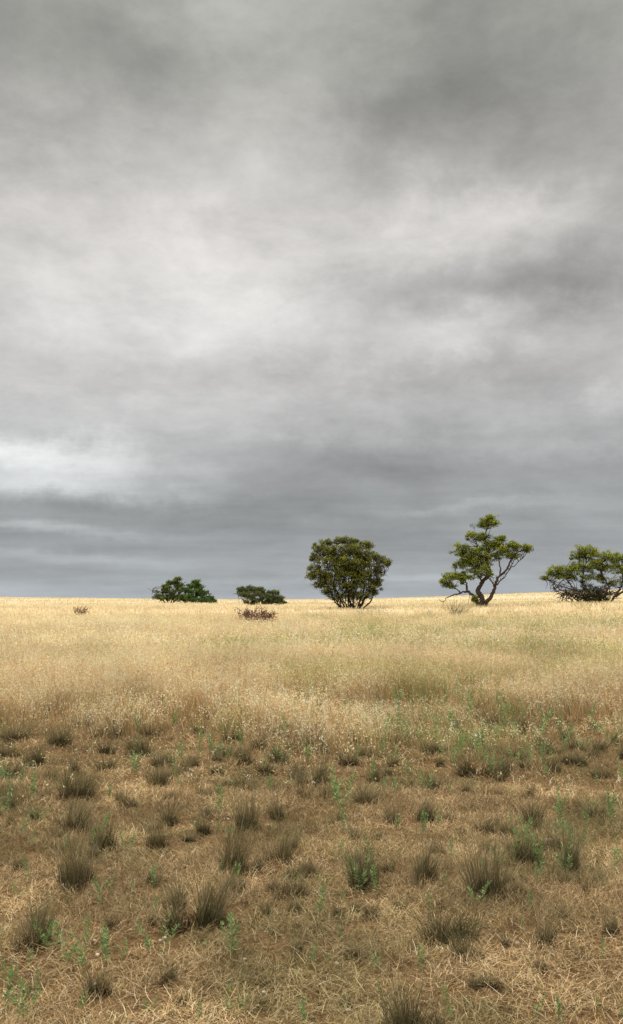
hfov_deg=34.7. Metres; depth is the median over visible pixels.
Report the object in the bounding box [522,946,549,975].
grass tussock
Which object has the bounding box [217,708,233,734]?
green weed
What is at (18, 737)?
grass tussock
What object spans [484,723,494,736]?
grass tussock
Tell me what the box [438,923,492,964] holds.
grass tussock
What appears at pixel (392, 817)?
grass tussock
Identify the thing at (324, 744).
grass tussock
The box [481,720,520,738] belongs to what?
grass tussock
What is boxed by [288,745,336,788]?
grass tussock
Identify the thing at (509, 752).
green weed
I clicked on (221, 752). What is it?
grass tussock
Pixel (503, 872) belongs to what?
grass tussock
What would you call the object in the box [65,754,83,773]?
grass tussock
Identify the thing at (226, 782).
grass tussock
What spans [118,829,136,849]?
green weed
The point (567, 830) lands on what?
green weed
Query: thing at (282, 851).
grass tussock
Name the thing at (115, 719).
grass tussock
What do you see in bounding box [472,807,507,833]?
grass tussock
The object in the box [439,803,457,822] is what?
grass tussock
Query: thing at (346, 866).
green weed
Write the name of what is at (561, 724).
green weed
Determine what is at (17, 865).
grass tussock
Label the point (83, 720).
grass tussock
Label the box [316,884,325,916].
green weed
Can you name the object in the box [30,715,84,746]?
grass tussock
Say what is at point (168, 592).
shrub
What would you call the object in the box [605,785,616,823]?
green weed
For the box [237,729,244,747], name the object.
green weed
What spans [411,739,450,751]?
grass tussock
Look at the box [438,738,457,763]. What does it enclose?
green weed
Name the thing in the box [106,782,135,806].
grass tussock
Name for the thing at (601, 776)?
grass tussock
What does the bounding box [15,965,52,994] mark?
grass tussock
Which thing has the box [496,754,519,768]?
grass tussock
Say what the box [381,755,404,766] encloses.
grass tussock
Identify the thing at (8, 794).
green weed
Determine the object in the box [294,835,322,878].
grass tussock
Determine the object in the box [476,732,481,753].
green weed
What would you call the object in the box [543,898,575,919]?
grass tussock
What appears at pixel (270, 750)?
grass tussock
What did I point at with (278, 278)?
sky
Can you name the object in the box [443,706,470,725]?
grass tussock
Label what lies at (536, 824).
grass tussock
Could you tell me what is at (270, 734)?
grass tussock
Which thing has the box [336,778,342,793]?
green weed
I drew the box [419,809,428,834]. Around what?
green weed
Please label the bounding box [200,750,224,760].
grass tussock
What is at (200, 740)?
green weed
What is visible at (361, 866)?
grass tussock
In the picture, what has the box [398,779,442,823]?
grass tussock
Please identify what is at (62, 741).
grass tussock
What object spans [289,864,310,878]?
grass tussock
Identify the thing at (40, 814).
green weed
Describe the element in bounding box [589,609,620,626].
grass tussock
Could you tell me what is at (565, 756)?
grass tussock
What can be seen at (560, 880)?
grass tussock
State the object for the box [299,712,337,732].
grass tussock
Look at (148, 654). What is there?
dry grass
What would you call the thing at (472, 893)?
green weed
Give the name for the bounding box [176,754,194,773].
grass tussock
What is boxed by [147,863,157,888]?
green weed
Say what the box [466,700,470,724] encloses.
green weed
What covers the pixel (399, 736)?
grass tussock
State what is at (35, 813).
grass tussock
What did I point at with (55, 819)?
grass tussock
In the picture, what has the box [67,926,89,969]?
green weed
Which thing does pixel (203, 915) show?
grass tussock
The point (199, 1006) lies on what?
green weed
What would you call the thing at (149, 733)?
grass tussock
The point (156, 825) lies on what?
grass tussock
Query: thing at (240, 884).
grass tussock
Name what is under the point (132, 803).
grass tussock
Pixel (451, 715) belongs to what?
green weed
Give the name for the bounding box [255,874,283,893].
grass tussock
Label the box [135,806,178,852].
grass tussock
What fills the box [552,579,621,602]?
shrub
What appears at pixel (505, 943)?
grass tussock
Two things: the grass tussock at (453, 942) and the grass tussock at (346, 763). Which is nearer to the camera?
the grass tussock at (453, 942)
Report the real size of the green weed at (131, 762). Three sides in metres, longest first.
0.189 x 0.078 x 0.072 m
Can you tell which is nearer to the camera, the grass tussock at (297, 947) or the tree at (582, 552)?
the grass tussock at (297, 947)
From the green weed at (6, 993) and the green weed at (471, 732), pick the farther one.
the green weed at (471, 732)
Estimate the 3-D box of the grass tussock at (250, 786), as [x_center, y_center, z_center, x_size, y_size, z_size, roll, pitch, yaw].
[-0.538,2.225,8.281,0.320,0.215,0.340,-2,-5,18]
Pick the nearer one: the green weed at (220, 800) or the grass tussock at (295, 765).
the green weed at (220, 800)
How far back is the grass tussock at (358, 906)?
5.20 m
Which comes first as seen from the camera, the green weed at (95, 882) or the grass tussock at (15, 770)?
the green weed at (95, 882)
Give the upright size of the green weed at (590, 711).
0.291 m
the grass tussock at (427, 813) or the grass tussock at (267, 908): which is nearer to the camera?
the grass tussock at (267, 908)
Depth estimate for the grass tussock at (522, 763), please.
9.44 m
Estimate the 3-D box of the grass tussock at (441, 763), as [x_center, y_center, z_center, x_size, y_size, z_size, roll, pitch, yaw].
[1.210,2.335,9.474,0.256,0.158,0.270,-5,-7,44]
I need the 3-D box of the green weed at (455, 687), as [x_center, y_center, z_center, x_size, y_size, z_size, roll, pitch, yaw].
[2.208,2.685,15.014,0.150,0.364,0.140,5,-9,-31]
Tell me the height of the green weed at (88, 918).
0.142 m
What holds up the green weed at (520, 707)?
on the ground at (116, 958)
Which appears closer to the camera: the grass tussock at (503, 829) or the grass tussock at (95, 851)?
the grass tussock at (95, 851)
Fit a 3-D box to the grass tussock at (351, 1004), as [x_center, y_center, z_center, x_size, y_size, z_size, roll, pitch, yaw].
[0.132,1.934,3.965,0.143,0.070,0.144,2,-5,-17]
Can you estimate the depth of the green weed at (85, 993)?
3.92 m
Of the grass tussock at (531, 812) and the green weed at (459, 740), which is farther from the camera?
the green weed at (459, 740)
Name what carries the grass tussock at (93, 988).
on the ground at (116, 958)
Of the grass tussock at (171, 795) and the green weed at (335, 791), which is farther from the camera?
the grass tussock at (171, 795)
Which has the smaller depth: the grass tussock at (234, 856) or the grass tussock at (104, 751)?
the grass tussock at (234, 856)
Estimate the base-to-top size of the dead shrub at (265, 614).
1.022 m
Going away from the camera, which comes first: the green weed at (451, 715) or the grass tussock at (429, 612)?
the green weed at (451, 715)
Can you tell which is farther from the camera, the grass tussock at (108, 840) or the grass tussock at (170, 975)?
the grass tussock at (108, 840)
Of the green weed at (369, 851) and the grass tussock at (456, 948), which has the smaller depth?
the grass tussock at (456, 948)
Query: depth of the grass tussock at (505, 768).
9.15 m
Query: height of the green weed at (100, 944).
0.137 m
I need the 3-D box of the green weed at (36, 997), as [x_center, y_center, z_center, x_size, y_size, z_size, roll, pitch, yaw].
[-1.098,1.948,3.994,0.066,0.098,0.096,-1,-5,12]
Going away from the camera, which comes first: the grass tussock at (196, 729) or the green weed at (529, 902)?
the green weed at (529, 902)
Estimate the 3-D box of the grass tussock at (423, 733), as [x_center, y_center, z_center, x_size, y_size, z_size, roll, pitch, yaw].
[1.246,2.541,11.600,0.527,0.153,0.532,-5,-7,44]
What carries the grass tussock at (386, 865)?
on the ground at (116, 958)
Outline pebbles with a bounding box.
[2,752,622,1020]
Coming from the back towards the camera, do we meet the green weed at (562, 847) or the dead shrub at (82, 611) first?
the dead shrub at (82, 611)
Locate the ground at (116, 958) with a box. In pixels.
[0,590,622,1023]
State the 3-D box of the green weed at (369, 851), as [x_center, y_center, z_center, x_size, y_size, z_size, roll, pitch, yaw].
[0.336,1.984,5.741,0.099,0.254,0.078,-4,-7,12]
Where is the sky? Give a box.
[0,0,622,599]
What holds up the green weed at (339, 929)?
on the ground at (116, 958)
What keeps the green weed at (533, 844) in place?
on the ground at (116, 958)
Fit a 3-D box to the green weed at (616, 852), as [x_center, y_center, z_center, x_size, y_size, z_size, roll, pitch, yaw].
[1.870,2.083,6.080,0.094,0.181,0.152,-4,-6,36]
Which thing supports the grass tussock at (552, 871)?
on the ground at (116, 958)
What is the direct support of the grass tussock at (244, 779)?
on the ground at (116, 958)
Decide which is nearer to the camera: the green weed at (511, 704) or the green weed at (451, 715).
the green weed at (451, 715)
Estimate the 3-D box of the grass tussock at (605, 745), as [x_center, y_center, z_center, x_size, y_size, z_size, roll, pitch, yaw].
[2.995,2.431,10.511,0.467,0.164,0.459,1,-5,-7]
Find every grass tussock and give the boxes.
[0,720,10,740]
[0,736,25,757]
[0,750,20,778]
[0,781,17,797]
[0,809,21,824]
[1,706,56,742]
[1,778,26,807]
[2,852,43,871]
[3,751,32,776]
[12,865,72,955]
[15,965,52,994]
[16,896,58,932]
[17,733,56,765]
[21,801,47,818]
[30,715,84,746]
[31,684,61,714]
[39,755,71,781]
[42,751,116,802]
[43,728,76,746]
[43,811,65,825]
[46,773,112,836]
[47,817,105,896]
[49,823,69,840]
[61,697,114,727]
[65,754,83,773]
[68,944,121,1000]
[69,859,93,873]
[82,801,123,851]
[84,716,115,738]
[84,748,124,772]
[84,835,102,859]
[88,733,121,754]
[96,718,134,738]
[98,697,132,729]
[100,902,125,929]
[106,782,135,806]
[110,787,123,801]
[117,731,153,750]
[118,688,146,724]
[120,728,162,756]
[120,796,147,808]
[131,722,171,738]
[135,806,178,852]
[136,845,258,936]
[138,744,180,766]
[138,816,168,832]
[140,754,176,788]
[141,906,161,924]
[142,862,166,885]
[146,949,184,988]
[153,716,172,733]
[154,761,184,778]
[156,798,188,826]
[157,867,198,912]
[158,987,198,1008]
[159,786,180,801]
[168,829,199,844]
[169,760,185,774]
[173,857,190,868]
[175,719,210,736]
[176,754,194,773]
[177,744,205,768]
[183,922,220,947]
[185,967,222,991]
[189,809,223,837]
[191,781,214,798]
[195,800,220,817]
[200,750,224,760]
[204,774,238,787]
[205,757,233,776]
[205,805,266,876]
[206,743,254,756]
[207,785,233,795]
[207,854,253,894]
[211,715,246,741]
[212,743,232,757]
[219,916,234,927]
[220,775,265,831]
[226,742,259,765]
[229,762,253,787]
[231,774,260,792]
[240,990,276,1010]
[246,726,272,749]
[246,756,285,775]
[247,853,265,871]
[248,971,282,989]
[251,841,274,866]
[254,732,272,747]
[255,734,295,764]
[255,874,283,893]
[256,898,279,917]
[257,743,281,760]
[261,780,296,820]
[263,811,310,865]
[264,725,277,739]
[266,863,313,899]
[271,736,310,751]
[275,838,300,852]
[275,891,307,913]
[276,765,315,780]
[280,861,302,879]
[281,942,303,966]
[284,751,306,774]
[286,722,329,747]
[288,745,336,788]
[288,777,311,797]
[288,826,303,848]
[288,928,311,952]
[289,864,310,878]
[290,730,341,755]
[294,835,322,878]
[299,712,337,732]
[307,859,321,874]
[312,781,339,797]
[317,743,366,766]
[322,895,357,921]
[323,936,375,961]
[327,813,390,895]
[332,896,363,912]
[333,992,358,1012]
[334,810,347,819]
[336,988,360,1010]
[341,779,390,806]
[342,822,371,841]
[345,724,379,746]
[349,604,392,616]
[350,694,385,713]
[351,742,372,756]
[351,893,396,920]
[354,754,395,784]
[359,954,453,1023]
[364,722,395,742]
[369,825,390,839]
[374,854,403,872]
[375,791,407,824]
[378,729,417,746]
[379,891,413,910]
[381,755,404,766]
[382,760,400,775]
[386,870,502,951]
[395,824,455,884]
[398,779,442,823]
[400,926,419,952]
[405,873,427,888]
[409,735,438,756]
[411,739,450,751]
[412,727,434,737]
[414,603,443,616]
[415,764,445,791]
[415,828,457,856]
[431,753,449,766]
[434,740,507,777]
[437,595,474,615]
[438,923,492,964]
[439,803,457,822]
[441,806,520,902]
[441,933,474,948]
[442,707,470,733]
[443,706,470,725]
[443,938,473,963]
[451,781,476,793]
[461,967,504,992]
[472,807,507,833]
[472,969,514,991]
[473,706,507,725]
[476,836,505,853]
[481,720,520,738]
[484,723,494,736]
[484,815,515,834]
[486,766,513,782]
[489,742,537,759]
[491,740,521,777]
[493,926,518,949]
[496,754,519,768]
[497,803,553,868]
[498,862,519,882]
[504,786,558,825]
[506,714,532,735]
[506,753,542,770]
[507,878,535,895]
[511,712,534,728]
[513,866,531,884]
[521,617,547,638]
[521,727,563,749]
[521,778,544,796]
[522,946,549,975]
[527,732,562,754]
[527,804,547,832]
[528,816,576,852]
[528,896,577,951]
[535,861,567,878]
[538,753,570,774]
[538,860,571,887]
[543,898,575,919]
[546,744,591,763]
[548,810,593,876]
[548,820,576,836]
[551,730,601,751]
[555,722,579,740]
[557,865,597,885]
[568,748,598,767]
[572,869,600,894]
[578,739,602,756]
[579,788,618,818]
[583,717,611,729]
[585,728,617,753]
[585,765,614,778]
[587,757,618,777]
[587,863,610,884]
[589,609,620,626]
[593,739,615,751]
[594,899,622,935]
[601,727,622,744]
[612,738,622,758]
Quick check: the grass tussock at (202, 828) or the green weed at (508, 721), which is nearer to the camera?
the grass tussock at (202, 828)
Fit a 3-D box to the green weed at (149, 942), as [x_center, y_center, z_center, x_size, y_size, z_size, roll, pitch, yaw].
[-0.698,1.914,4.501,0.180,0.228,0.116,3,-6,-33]
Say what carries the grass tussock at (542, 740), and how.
on the ground at (116, 958)
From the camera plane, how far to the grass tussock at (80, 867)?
5.92 m
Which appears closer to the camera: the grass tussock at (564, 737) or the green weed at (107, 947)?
the green weed at (107, 947)
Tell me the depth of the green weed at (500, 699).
13.55 m
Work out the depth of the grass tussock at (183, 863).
5.97 m
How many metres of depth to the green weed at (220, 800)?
7.32 m
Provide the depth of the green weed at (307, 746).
9.65 m
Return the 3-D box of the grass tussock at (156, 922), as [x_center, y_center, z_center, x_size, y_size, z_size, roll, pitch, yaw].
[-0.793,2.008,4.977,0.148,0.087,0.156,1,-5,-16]
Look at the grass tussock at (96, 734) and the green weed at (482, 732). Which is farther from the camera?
the grass tussock at (96, 734)
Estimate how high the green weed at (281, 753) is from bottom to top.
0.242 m
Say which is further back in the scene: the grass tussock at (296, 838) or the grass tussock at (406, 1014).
the grass tussock at (296, 838)
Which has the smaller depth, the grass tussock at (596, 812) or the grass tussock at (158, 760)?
the grass tussock at (596, 812)
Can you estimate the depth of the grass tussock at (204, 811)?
7.36 m
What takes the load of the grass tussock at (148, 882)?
on the ground at (116, 958)
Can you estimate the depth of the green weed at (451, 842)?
6.11 m
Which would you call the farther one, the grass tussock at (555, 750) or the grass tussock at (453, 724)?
the grass tussock at (453, 724)
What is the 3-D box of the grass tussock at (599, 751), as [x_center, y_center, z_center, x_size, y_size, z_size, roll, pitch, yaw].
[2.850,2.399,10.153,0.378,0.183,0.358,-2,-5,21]
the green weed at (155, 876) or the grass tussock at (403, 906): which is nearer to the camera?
the grass tussock at (403, 906)
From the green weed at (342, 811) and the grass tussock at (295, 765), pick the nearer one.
the green weed at (342, 811)
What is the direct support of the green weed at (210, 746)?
on the ground at (116, 958)
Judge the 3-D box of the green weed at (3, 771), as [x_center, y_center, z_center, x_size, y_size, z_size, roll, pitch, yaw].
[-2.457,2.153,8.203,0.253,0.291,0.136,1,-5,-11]
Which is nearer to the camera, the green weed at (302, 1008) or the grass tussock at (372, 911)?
the green weed at (302, 1008)
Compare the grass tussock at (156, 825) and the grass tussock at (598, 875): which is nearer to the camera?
the grass tussock at (598, 875)
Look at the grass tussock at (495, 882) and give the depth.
5.38 m
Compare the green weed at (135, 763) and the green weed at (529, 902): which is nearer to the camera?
the green weed at (529, 902)
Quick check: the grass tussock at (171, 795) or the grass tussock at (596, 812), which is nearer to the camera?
the grass tussock at (596, 812)
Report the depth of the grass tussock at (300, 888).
5.45 m
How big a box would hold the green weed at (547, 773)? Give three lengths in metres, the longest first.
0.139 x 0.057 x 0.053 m
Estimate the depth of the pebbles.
4.94 m
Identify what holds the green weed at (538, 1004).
on the ground at (116, 958)
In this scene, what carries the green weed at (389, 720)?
on the ground at (116, 958)
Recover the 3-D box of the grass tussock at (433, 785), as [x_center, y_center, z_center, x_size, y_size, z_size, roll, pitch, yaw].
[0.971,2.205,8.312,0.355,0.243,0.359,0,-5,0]
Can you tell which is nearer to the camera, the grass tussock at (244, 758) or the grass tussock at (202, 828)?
the grass tussock at (202, 828)
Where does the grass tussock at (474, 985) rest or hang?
on the ground at (116, 958)
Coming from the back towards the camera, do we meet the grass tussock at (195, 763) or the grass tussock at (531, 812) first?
the grass tussock at (195, 763)
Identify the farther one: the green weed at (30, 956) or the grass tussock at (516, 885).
the grass tussock at (516, 885)
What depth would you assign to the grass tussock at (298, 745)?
10.55 m
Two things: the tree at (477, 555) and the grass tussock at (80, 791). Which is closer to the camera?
the grass tussock at (80, 791)
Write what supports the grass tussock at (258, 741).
on the ground at (116, 958)
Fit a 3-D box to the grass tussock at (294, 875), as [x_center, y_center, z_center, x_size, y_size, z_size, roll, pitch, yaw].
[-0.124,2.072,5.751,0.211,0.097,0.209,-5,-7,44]
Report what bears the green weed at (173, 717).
on the ground at (116, 958)
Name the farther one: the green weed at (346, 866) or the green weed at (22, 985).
the green weed at (346, 866)
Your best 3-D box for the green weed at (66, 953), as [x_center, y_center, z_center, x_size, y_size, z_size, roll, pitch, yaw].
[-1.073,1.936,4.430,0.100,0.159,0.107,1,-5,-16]
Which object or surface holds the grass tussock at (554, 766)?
on the ground at (116, 958)
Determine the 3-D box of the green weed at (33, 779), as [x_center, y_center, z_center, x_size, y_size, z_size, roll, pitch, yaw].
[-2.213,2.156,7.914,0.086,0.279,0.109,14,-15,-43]
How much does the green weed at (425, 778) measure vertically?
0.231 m
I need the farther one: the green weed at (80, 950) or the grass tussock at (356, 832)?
the grass tussock at (356, 832)
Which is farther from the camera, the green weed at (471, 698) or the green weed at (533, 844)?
the green weed at (471, 698)
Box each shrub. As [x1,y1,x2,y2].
[73,606,90,614]
[148,576,185,602]
[176,579,216,602]
[234,584,286,604]
[234,604,277,625]
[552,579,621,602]
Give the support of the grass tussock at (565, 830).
on the ground at (116, 958)
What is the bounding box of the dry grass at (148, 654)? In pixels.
[0,589,622,811]
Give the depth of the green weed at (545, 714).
12.47 m
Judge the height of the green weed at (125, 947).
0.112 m
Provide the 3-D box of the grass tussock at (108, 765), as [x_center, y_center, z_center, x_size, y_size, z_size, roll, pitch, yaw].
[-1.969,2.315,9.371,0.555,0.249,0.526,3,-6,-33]
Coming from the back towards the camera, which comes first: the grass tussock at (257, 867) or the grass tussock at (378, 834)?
the grass tussock at (378, 834)
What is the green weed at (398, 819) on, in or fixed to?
on the ground at (116, 958)
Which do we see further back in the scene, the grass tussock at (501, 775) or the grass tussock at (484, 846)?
the grass tussock at (501, 775)
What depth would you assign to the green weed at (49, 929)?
4.60 m
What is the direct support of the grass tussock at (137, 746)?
on the ground at (116, 958)
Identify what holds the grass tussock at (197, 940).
on the ground at (116, 958)
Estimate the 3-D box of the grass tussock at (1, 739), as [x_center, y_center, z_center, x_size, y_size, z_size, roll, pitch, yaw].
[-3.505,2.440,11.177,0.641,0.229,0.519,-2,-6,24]
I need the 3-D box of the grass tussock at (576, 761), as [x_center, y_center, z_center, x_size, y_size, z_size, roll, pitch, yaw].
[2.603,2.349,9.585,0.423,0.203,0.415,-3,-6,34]
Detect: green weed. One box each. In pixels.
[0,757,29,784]
[0,957,6,988]
[1,969,13,1012]
[5,783,11,809]
[10,961,18,982]
[11,976,31,1018]
[12,882,28,897]
[21,811,30,831]
[22,853,32,882]
[27,948,34,964]
[28,829,39,847]
[29,766,36,797]
[29,983,41,1008]
[31,805,48,822]
[31,920,60,952]
[33,916,54,947]
[33,966,39,995]
[45,915,52,946]
[59,930,80,966]
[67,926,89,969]
[76,988,88,1012]
[82,911,89,937]
[92,874,104,907]
[98,931,106,953]
[99,920,112,966]
[115,938,127,959]
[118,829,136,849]
[129,753,136,772]
[132,749,142,776]
[139,905,180,955]
[143,997,157,1012]
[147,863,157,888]
[151,894,157,910]
[166,749,179,764]
[171,708,180,725]
[176,738,185,756]
[196,731,204,747]
[196,1000,201,1022]
[206,730,212,754]
[215,783,224,815]
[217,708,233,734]
[220,912,240,956]
[223,982,250,1017]
[225,739,233,759]
[232,861,240,879]
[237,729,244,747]
[273,741,292,765]
[279,715,288,739]
[295,997,306,1023]
[303,742,311,762]
[309,939,318,964]
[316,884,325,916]
[329,762,354,809]
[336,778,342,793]
[337,922,341,942]
[339,807,344,831]
[343,855,353,884]
[353,855,369,893]
[363,834,378,870]
[369,864,379,896]
[369,947,380,970]
[370,758,375,780]
[379,737,384,757]
[383,744,399,759]
[385,713,394,733]
[392,687,402,710]
[394,811,402,828]
[399,721,409,742]
[413,764,433,789]
[417,944,424,966]
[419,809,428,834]
[431,713,443,739]
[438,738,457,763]
[440,984,447,1002]
[443,997,454,1017]
[445,712,455,739]
[449,836,454,859]
[454,679,462,698]
[458,731,463,751]
[459,733,468,753]
[463,689,474,717]
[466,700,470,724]
[466,722,473,742]
[466,880,491,901]
[475,741,489,759]
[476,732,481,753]
[480,727,484,748]
[484,747,496,775]
[489,848,504,862]
[494,722,502,746]
[495,689,504,713]
[499,702,510,728]
[507,719,516,740]
[507,746,523,762]
[509,701,517,717]
[513,826,519,854]
[516,816,532,847]
[519,695,529,722]
[525,742,535,761]
[527,888,531,906]
[529,829,544,863]
[533,719,544,738]
[533,859,543,884]
[533,995,545,1015]
[536,739,547,762]
[537,707,551,720]
[539,712,551,735]
[544,765,549,776]
[551,785,568,814]
[554,841,572,871]
[555,708,564,739]
[555,995,561,1023]
[556,800,564,826]
[561,819,576,844]
[562,737,568,753]
[563,723,571,742]
[582,806,589,825]
[586,702,596,721]
[591,718,606,736]
[599,938,604,956]
[604,721,622,747]
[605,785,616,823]
[612,835,622,863]
[617,758,622,776]
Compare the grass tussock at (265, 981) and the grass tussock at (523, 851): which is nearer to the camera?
the grass tussock at (265, 981)
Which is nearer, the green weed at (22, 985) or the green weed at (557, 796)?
the green weed at (22, 985)
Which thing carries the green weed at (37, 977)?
on the ground at (116, 958)
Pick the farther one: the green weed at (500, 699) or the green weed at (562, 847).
the green weed at (500, 699)
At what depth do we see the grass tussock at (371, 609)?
46.33 m
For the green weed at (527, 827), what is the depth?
6.32 m
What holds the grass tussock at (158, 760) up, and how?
on the ground at (116, 958)
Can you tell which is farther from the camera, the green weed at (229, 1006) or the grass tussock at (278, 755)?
the grass tussock at (278, 755)
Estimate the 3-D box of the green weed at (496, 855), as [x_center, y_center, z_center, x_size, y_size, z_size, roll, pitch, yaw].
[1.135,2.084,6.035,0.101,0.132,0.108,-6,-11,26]
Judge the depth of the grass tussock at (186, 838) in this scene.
6.66 m
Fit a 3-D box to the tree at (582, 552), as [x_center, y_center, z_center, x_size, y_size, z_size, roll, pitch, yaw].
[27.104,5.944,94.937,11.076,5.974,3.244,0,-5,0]
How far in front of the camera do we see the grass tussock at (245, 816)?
6.89 m
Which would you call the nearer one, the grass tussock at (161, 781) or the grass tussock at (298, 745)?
the grass tussock at (161, 781)
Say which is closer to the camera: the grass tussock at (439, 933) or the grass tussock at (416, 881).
the grass tussock at (439, 933)
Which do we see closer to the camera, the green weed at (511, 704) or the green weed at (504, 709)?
the green weed at (504, 709)
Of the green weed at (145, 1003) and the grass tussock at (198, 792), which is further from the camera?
the grass tussock at (198, 792)
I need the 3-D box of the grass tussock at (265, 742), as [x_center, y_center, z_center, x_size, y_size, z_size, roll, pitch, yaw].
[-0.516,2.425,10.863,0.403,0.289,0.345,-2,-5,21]
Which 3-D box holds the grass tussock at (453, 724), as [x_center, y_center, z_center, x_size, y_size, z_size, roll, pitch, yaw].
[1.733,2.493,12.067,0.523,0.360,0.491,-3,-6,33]
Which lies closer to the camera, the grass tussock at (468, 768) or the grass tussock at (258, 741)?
the grass tussock at (468, 768)
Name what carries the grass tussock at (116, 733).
on the ground at (116, 958)
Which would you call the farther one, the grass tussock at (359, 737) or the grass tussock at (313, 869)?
the grass tussock at (359, 737)
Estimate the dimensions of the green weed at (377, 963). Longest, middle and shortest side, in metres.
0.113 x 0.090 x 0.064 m
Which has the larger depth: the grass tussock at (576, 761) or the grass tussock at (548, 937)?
the grass tussock at (576, 761)
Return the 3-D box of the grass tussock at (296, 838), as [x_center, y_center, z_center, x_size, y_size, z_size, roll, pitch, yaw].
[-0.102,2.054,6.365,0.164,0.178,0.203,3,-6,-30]
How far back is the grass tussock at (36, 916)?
4.85 m
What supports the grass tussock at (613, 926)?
on the ground at (116, 958)
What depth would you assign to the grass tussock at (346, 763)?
9.59 m
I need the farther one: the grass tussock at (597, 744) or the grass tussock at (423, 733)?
the grass tussock at (423, 733)
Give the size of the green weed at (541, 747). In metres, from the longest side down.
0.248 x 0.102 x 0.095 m
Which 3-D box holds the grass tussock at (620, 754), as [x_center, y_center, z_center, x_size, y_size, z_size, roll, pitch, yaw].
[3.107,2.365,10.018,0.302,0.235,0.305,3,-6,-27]
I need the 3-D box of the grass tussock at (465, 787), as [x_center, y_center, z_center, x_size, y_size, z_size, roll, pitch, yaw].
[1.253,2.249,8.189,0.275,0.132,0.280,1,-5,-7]
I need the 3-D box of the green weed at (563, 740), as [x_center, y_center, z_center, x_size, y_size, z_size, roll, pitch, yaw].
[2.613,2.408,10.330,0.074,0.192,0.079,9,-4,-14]
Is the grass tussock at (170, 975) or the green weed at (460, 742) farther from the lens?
the green weed at (460, 742)
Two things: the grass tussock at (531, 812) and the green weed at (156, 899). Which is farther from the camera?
the grass tussock at (531, 812)
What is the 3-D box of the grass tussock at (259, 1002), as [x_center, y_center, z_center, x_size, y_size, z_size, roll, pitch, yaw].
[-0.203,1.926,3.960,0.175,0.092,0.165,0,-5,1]
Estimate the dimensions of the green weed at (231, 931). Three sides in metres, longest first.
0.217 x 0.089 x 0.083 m
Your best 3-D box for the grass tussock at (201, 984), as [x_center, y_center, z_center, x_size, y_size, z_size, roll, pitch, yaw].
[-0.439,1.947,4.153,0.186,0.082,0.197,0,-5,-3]
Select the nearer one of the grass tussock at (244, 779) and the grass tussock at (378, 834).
the grass tussock at (378, 834)
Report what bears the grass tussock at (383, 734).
on the ground at (116, 958)
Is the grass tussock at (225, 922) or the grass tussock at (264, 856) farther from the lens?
the grass tussock at (264, 856)
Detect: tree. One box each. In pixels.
[305,535,392,608]
[438,513,533,605]
[539,544,622,602]
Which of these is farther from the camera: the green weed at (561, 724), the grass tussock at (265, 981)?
the green weed at (561, 724)
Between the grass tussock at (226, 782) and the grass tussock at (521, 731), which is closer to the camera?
the grass tussock at (226, 782)
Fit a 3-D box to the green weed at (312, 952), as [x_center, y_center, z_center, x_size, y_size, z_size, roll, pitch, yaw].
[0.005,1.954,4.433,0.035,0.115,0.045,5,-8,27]
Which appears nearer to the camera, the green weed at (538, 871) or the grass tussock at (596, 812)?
the green weed at (538, 871)
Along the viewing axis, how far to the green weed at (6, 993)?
3.94 m
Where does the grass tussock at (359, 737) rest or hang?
on the ground at (116, 958)
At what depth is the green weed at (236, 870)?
5.65 m
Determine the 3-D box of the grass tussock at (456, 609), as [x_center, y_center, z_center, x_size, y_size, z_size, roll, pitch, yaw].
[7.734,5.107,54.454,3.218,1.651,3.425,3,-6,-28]
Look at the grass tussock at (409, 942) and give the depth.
4.63 m
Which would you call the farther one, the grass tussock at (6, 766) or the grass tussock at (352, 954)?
the grass tussock at (6, 766)
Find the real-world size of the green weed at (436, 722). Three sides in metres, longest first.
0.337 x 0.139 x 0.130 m
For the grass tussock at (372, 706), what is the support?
on the ground at (116, 958)
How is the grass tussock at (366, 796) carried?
on the ground at (116, 958)
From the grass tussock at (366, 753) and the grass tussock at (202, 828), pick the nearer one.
the grass tussock at (202, 828)
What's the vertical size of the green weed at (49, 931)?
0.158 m
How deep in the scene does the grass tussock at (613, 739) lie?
10.95 m
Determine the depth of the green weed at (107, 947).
4.41 m
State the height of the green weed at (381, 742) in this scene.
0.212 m
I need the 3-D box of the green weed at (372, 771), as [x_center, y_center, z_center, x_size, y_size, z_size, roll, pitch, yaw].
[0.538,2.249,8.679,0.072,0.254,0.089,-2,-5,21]
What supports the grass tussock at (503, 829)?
on the ground at (116, 958)
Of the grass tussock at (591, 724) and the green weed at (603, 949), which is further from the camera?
the grass tussock at (591, 724)
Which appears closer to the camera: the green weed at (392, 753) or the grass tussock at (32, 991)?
the grass tussock at (32, 991)
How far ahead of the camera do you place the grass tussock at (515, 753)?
9.92 m
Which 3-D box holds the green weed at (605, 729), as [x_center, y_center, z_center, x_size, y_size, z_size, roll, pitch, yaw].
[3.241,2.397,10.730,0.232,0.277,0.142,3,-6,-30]
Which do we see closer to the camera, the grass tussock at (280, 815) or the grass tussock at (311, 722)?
the grass tussock at (280, 815)
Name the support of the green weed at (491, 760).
on the ground at (116, 958)
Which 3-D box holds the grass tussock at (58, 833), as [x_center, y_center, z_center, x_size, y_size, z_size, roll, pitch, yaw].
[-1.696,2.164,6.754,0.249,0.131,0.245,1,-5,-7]
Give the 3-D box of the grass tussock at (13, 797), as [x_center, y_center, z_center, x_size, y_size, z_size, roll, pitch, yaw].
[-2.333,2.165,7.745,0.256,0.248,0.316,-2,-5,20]

